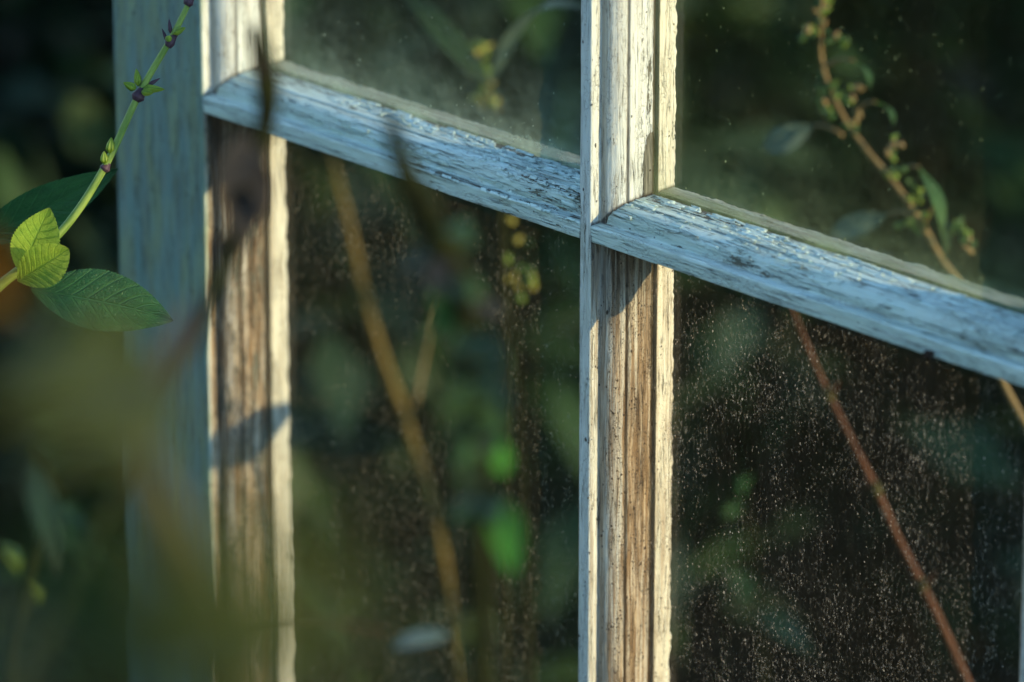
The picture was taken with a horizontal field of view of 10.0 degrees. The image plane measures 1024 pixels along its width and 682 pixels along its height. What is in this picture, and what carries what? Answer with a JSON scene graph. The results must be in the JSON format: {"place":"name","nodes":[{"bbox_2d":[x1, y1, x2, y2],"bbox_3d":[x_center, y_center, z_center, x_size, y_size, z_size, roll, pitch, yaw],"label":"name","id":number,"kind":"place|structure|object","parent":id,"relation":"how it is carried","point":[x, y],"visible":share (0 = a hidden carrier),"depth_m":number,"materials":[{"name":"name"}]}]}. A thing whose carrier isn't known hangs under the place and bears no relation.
{"place":"outdoors","nodes":[
{"label":"outdoors","id":0,"kind":"place"},
{"bbox_2d":[0,42,1023,681],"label":"soil bed","id":1,"kind":"object","parent":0,"point":[712,622],"visible":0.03,"depth_m":4.17,"materials":[{"name":"brown soil"}]},
{"bbox_2d":[2,446,116,681],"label":"leafy weed","id":2,"kind":"object","parent":1,"relation":"on","point":[43,490],"visible":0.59,"depth_m":1.81,"materials":[{"name":"green plant"}]},
{"bbox_2d":[0,0,193,331],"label":"leafy weed","id":3,"kind":"object","parent":1,"relation":"on","point":[36,223],"visible":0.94,"depth_m":2.20,"materials":[{"name":"green plant"}]},
{"bbox_2d":[0,262,194,561],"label":"branching weed","id":4,"kind":"object","parent":1,"relation":"on","point":[123,394],"visible":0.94,"depth_m":1.13,"materials":[{"name":"green plant"}]},
{"bbox_2d":[16,24,279,681],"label":"leafy weed","id":5,"kind":"object","parent":1,"relation":"on","point":[245,186],"visible":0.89,"depth_m":1.73,"materials":[{"name":"green plant"}]},
{"bbox_2d":[0,0,675,681],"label":"shrub","id":6,"kind":"object","parent":1,"relation":"on","point":[42,50],"visible":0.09,"depth_m":3.98,"materials":[{"name":"green plant"}]},
{"bbox_2d":[0,0,738,310],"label":"shrub","id":7,"kind":"object","parent":1,"relation":"on","point":[17,62],"depth_m":4.53,"materials":[{"name":"green plant"}]},
{"bbox_2d":[328,154,466,681],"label":"dry weed","id":8,"kind":"object","parent":1,"relation":"on","point":[436,509],"visible":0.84,"depth_m":2.92,"materials":[{"name":"plant"}]},
{"bbox_2d":[364,626,450,647],"bbox_3d":[-0.090,0.527,1.952,0.144,0.935,0.022,-6,22,-16],"label":"leafy weed","id":9,"kind":"object","parent":1,"relation":"on","point":[415,638],"visible":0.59,"depth_m":1.80,"materials":[{"name":"green plant"}]},
{"bbox_2d":[383,112,524,681],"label":"leafy weed","id":10,"kind":"object","parent":1,"relation":"on","point":[478,393],"visible":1,"depth_m":1.66,"materials":[{"name":"green plant"}]},
{"bbox_2d":[406,0,580,681],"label":"strap leaved plant","id":11,"kind":"object","parent":1,"relation":"on","point":[446,34],"visible":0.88,"depth_m":2.59,"materials":[{"name":"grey plant"}]},
{"bbox_2d":[467,36,536,681],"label":"flower spike","id":12,"kind":"object","parent":1,"relation":"on","point":[478,47],"visible":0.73,"depth_m":2.63,"materials":[{"name":"green plant"}]},
{"bbox_2d":[0,0,1023,681],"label":"shrub","id":13,"kind":"object","parent":1,"relation":"on","point":[320,378],"visible":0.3,"depth_m":3.63,"materials":[{"name":"green plant"}]},
{"bbox_2d":[1,0,1023,604],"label":"shrub","id":14,"kind":"object","parent":1,"relation":"on","point":[809,424],"visible":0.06,"depth_m":4.19,"materials":[{"name":"green plant"}]},
{"bbox_2d":[25,0,1023,681],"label":"shrub","id":15,"kind":"object","parent":1,"relation":"on","point":[745,40],"visible":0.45,"depth_m":3.79,"materials":[{"name":"green plant"}]},
{"bbox_2d":[43,7,1010,288],"bbox_3d":[0.171,-0.954,4.735,1.078,1.762,0.959,20,28,41],"label":"shrub","id":16,"kind":"object","parent":1,"relation":"on","point":[729,89],"visible":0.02,"depth_m":4.84,"materials":[{"name":"green plant"}]},
{"bbox_2d":[723,456,818,681],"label":"leafy weed","id":17,"kind":"object","parent":1,"relation":"on","point":[747,587],"visible":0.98,"depth_m":2.83,"materials":[{"name":"green plant"}]},
{"bbox_2d":[673,1,1023,586],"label":"shrub","id":18,"kind":"object","parent":1,"relation":"on","point":[803,465],"visible":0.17,"depth_m":4.14,"materials":[{"name":"green plant"}]},
{"bbox_2d":[791,309,971,681],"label":"dry weed","id":19,"kind":"object","parent":1,"relation":"on","point":[876,488],"visible":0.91,"depth_m":2.49,"materials":[{"name":"brown plant"}]},
{"bbox_2d":[761,0,1023,426],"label":"seeding weed","id":20,"kind":"object","parent":1,"relation":"on","point":[785,138],"visible":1,"depth_m":2.47,"materials":[{"name":"green plant"}]},
{"bbox_2d":[836,0,1023,681],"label":"shrub","id":21,"kind":"object","parent":1,"relation":"on","point":[957,433],"visible":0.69,"depth_m":3.89,"materials":[{"name":"green plant"}]},
{"bbox_3d":[0.153,0.582,2.340,1.334,0.577,0.050,20,28,41],"label":"plank wall","id":22,"kind":"object","parent":1,"relation":"on","visible":0},
{"bbox_2d":[113,0,1023,681],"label":"old window","id":23,"kind":"structure","parent":22,"relation":"on","point":[627,212],"depth_m":2.25,"materials":[{"name":"blue paint"}]},
{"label":"ground","id":24,"kind":"structure","parent":0,"visible":0},
{"bbox_2d":[0,511,166,673],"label":"broad leaved weed","id":25,"kind":"object","parent":24,"relation":"on","point":[79,595],"visible":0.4,"depth_m":0.88,"materials":[{"name":"green plant"}]},
{"bbox_2d":[52,487,366,681],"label":"broad leaved weed","id":26,"kind":"object","parent":24,"relation":"on","point":[207,604],"visible":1,"depth_m":0.68,"materials":[{"name":"green plant"}]}
]}

